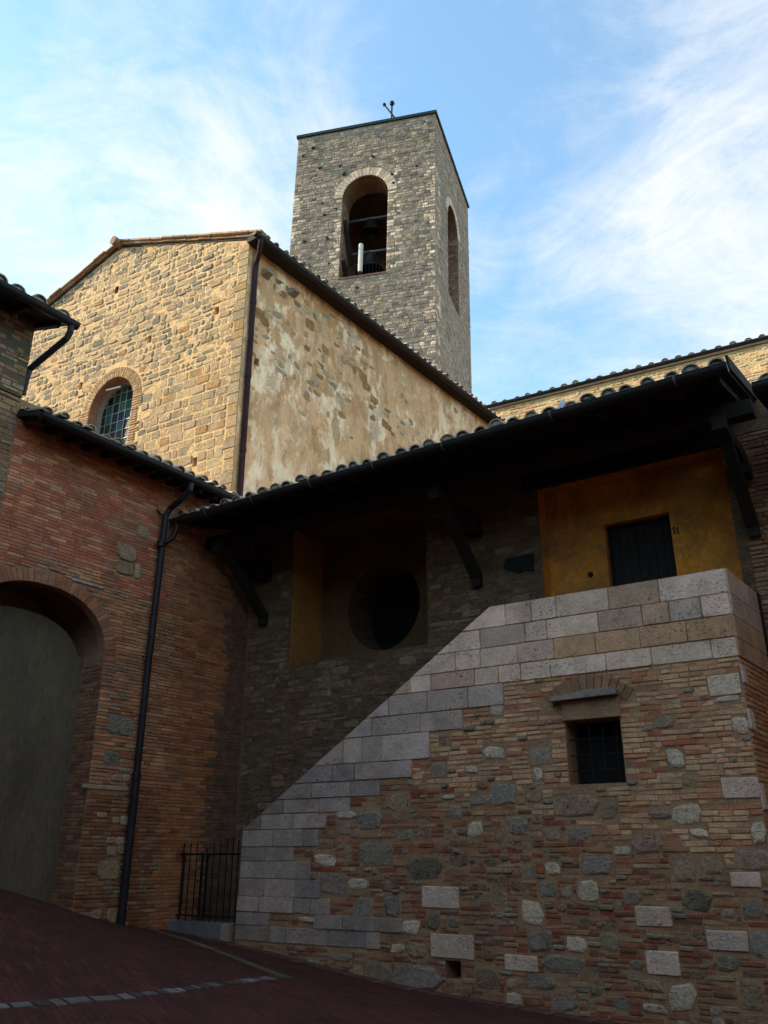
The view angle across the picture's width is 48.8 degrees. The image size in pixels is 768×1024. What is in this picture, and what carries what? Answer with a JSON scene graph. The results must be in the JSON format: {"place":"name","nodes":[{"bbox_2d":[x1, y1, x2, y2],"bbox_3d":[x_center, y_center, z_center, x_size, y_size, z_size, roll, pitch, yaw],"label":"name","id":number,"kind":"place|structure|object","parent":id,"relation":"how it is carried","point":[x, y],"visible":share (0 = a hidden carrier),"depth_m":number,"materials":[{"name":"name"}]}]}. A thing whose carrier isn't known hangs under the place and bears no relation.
{"place":"outdoors","nodes":[
{"label":"outdoors","id":0,"kind":"place"},
{"bbox_2d":[0,889,593,1023],"bbox_3d":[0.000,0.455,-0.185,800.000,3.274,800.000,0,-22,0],"label":"ground","id":1,"kind":"structure","parent":0,"point":[48,951],"depth_m":8.41,"materials":[{"name":"red brick"}]},
{"bbox_2d":[0,273,80,397],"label":"tall house","id":2,"kind":"structure","parent":1,"relation":"on","point":[24,315],"depth_m":12.64,"materials":[{"name":"brick"}]},
{"bbox_2d":[0,390,253,928],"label":"arch house","id":3,"kind":"structure","parent":1,"relation":"on","point":[124,630],"depth_m":12.87,"materials":[{"name":"brick"}]},
{"bbox_2d":[0,974,294,1008],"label":"drainage channel","id":4,"kind":"object","parent":1,"relation":"on","point":[78,1000],"visible":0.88,"depth_m":7.37,"materials":[{"name":"stone"}]},
{"bbox_2d":[167,920,235,941],"bbox_3d":[-2.741,6.443,12.396,1.520,0.812,0.380,-14,-26,30],"label":"stone doorstep","id":5,"kind":"object","parent":1,"relation":"on","point":[223,931],"visible":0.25,"depth_m":12.22,"materials":[{"name":"grey stone"}]},
{"bbox_2d":[175,837,240,922],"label":"iron gate","id":6,"kind":"structure","parent":5,"relation":"on","point":[200,885],"depth_m":12.63,"materials":[{"name":"black metal"}]},
{"bbox_2d":[146,928,293,979],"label":"kerb","id":7,"kind":"structure","parent":1,"relation":"on","point":[253,965],"depth_m":10.40,"materials":[{"name":"stone"}]},
{"bbox_2d":[20,229,505,496],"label":"church","id":8,"kind":"structure","parent":1,"relation":"on","point":[242,362],"depth_m":21.52,"materials":[{"name":"stone"}]},
{"bbox_2d":[95,382,132,444],"bbox_3d":[-6.788,-2.242,21.325,1.524,2.434,0.405,-12,-25,27],"label":"window","id":9,"kind":"structure","parent":8,"relation":"in","point":[104,415],"depth_m":21.72,"materials":[{"name":"glass"}]},
{"bbox_2d":[199,938,623,1023],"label":"paving edge","id":10,"kind":"object","parent":1,"relation":"on","point":[480,1001],"visible":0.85,"depth_m":10.06,"materials":[{"name":"stone"}]},
{"bbox_2d":[165,355,767,921],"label":"porch house","id":11,"kind":"structure","parent":1,"relation":"on","point":[379,581],"depth_m":13.02,"materials":[{"name":"brick"}]},
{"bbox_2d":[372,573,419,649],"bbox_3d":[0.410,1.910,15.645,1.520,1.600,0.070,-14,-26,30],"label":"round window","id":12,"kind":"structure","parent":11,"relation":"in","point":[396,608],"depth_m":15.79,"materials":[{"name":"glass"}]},
{"bbox_2d":[610,519,676,585],"bbox_3d":[3.769,1.303,12.007,0.891,2.400,0.064,-14,-26,30],"label":"door","id":13,"kind":"structure","parent":11,"relation":"in","point":[641,552],"depth_m":12.27,"materials":[{"name":"wood"}]},
{"bbox_2d":[755,591,767,650],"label":"black cable","id":14,"kind":"object","parent":11,"relation":"attached to","point":[763,621],"visible":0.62,"depth_m":10.62,"materials":[{"name":"black rubber"}]},
{"bbox_2d":[235,568,767,1023],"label":"stone staircase","id":15,"kind":"structure","parent":1,"relation":"on","point":[559,803],"depth_m":10.14,"materials":[{"name":"brick"}]},
{"bbox_2d":[568,718,625,783],"bbox_3d":[2.611,2.896,10.190,0.720,0.780,0.282,-14,-26,30],"label":"window","id":16,"kind":"structure","parent":15,"relation":"in","point":[599,747],"depth_m":10.25,"materials":[{"name":"metal"}]},
{"bbox_2d":[485,334,767,421],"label":"church wing","id":17,"kind":"structure","parent":1,"relation":"on","point":[748,357],"depth_m":28.24,"materials":[{"name":"beige stone"}]},
{"bbox_2d":[290,110,471,393],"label":"bell tower","id":18,"kind":"structure","parent":0,"point":[415,294],"depth_m":41.77,"materials":[{"name":"stone"}]},
{"bbox_2d":[358,243,362,274],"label":"antenna","id":19,"kind":"object","parent":18,"relation":"on","point":[360,258],"visible":1,"depth_m":40.30,"materials":[{"name":"beige plastic"}]},
{"bbox_2d":[347,248,386,274],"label":"bell","id":20,"kind":"object","parent":18,"relation":"hanging from","point":[370,256],"visible":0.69,"depth_m":42.30,"materials":[{"name":"brown metal"}]},
{"bbox_2d":[349,215,386,239],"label":"bell","id":21,"kind":"object","parent":18,"relation":"hanging from","point":[370,230],"visible":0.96,"depth_m":43.50,"materials":[{"name":"brown metal"}]},
{"bbox_2d":[382,100,394,117],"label":"roof instrument","id":22,"kind":"object","parent":18,"relation":"on","point":[391,103],"visible":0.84,"depth_m":44.25,"materials":[{"name":"metal"}]},
{"bbox_2d":[0,0,767,404],"label":"sky","id":23,"kind":"structure","parent":0,"point":[610,157],"materials":[{"name":"blue"}]},
{"bbox_2d":[751,372,767,409],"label":"neighbour roof","id":24,"kind":"structure","parent":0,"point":[760,388],"depth_m":9.54,"materials":[{"name":"ceramic"}]}
]}

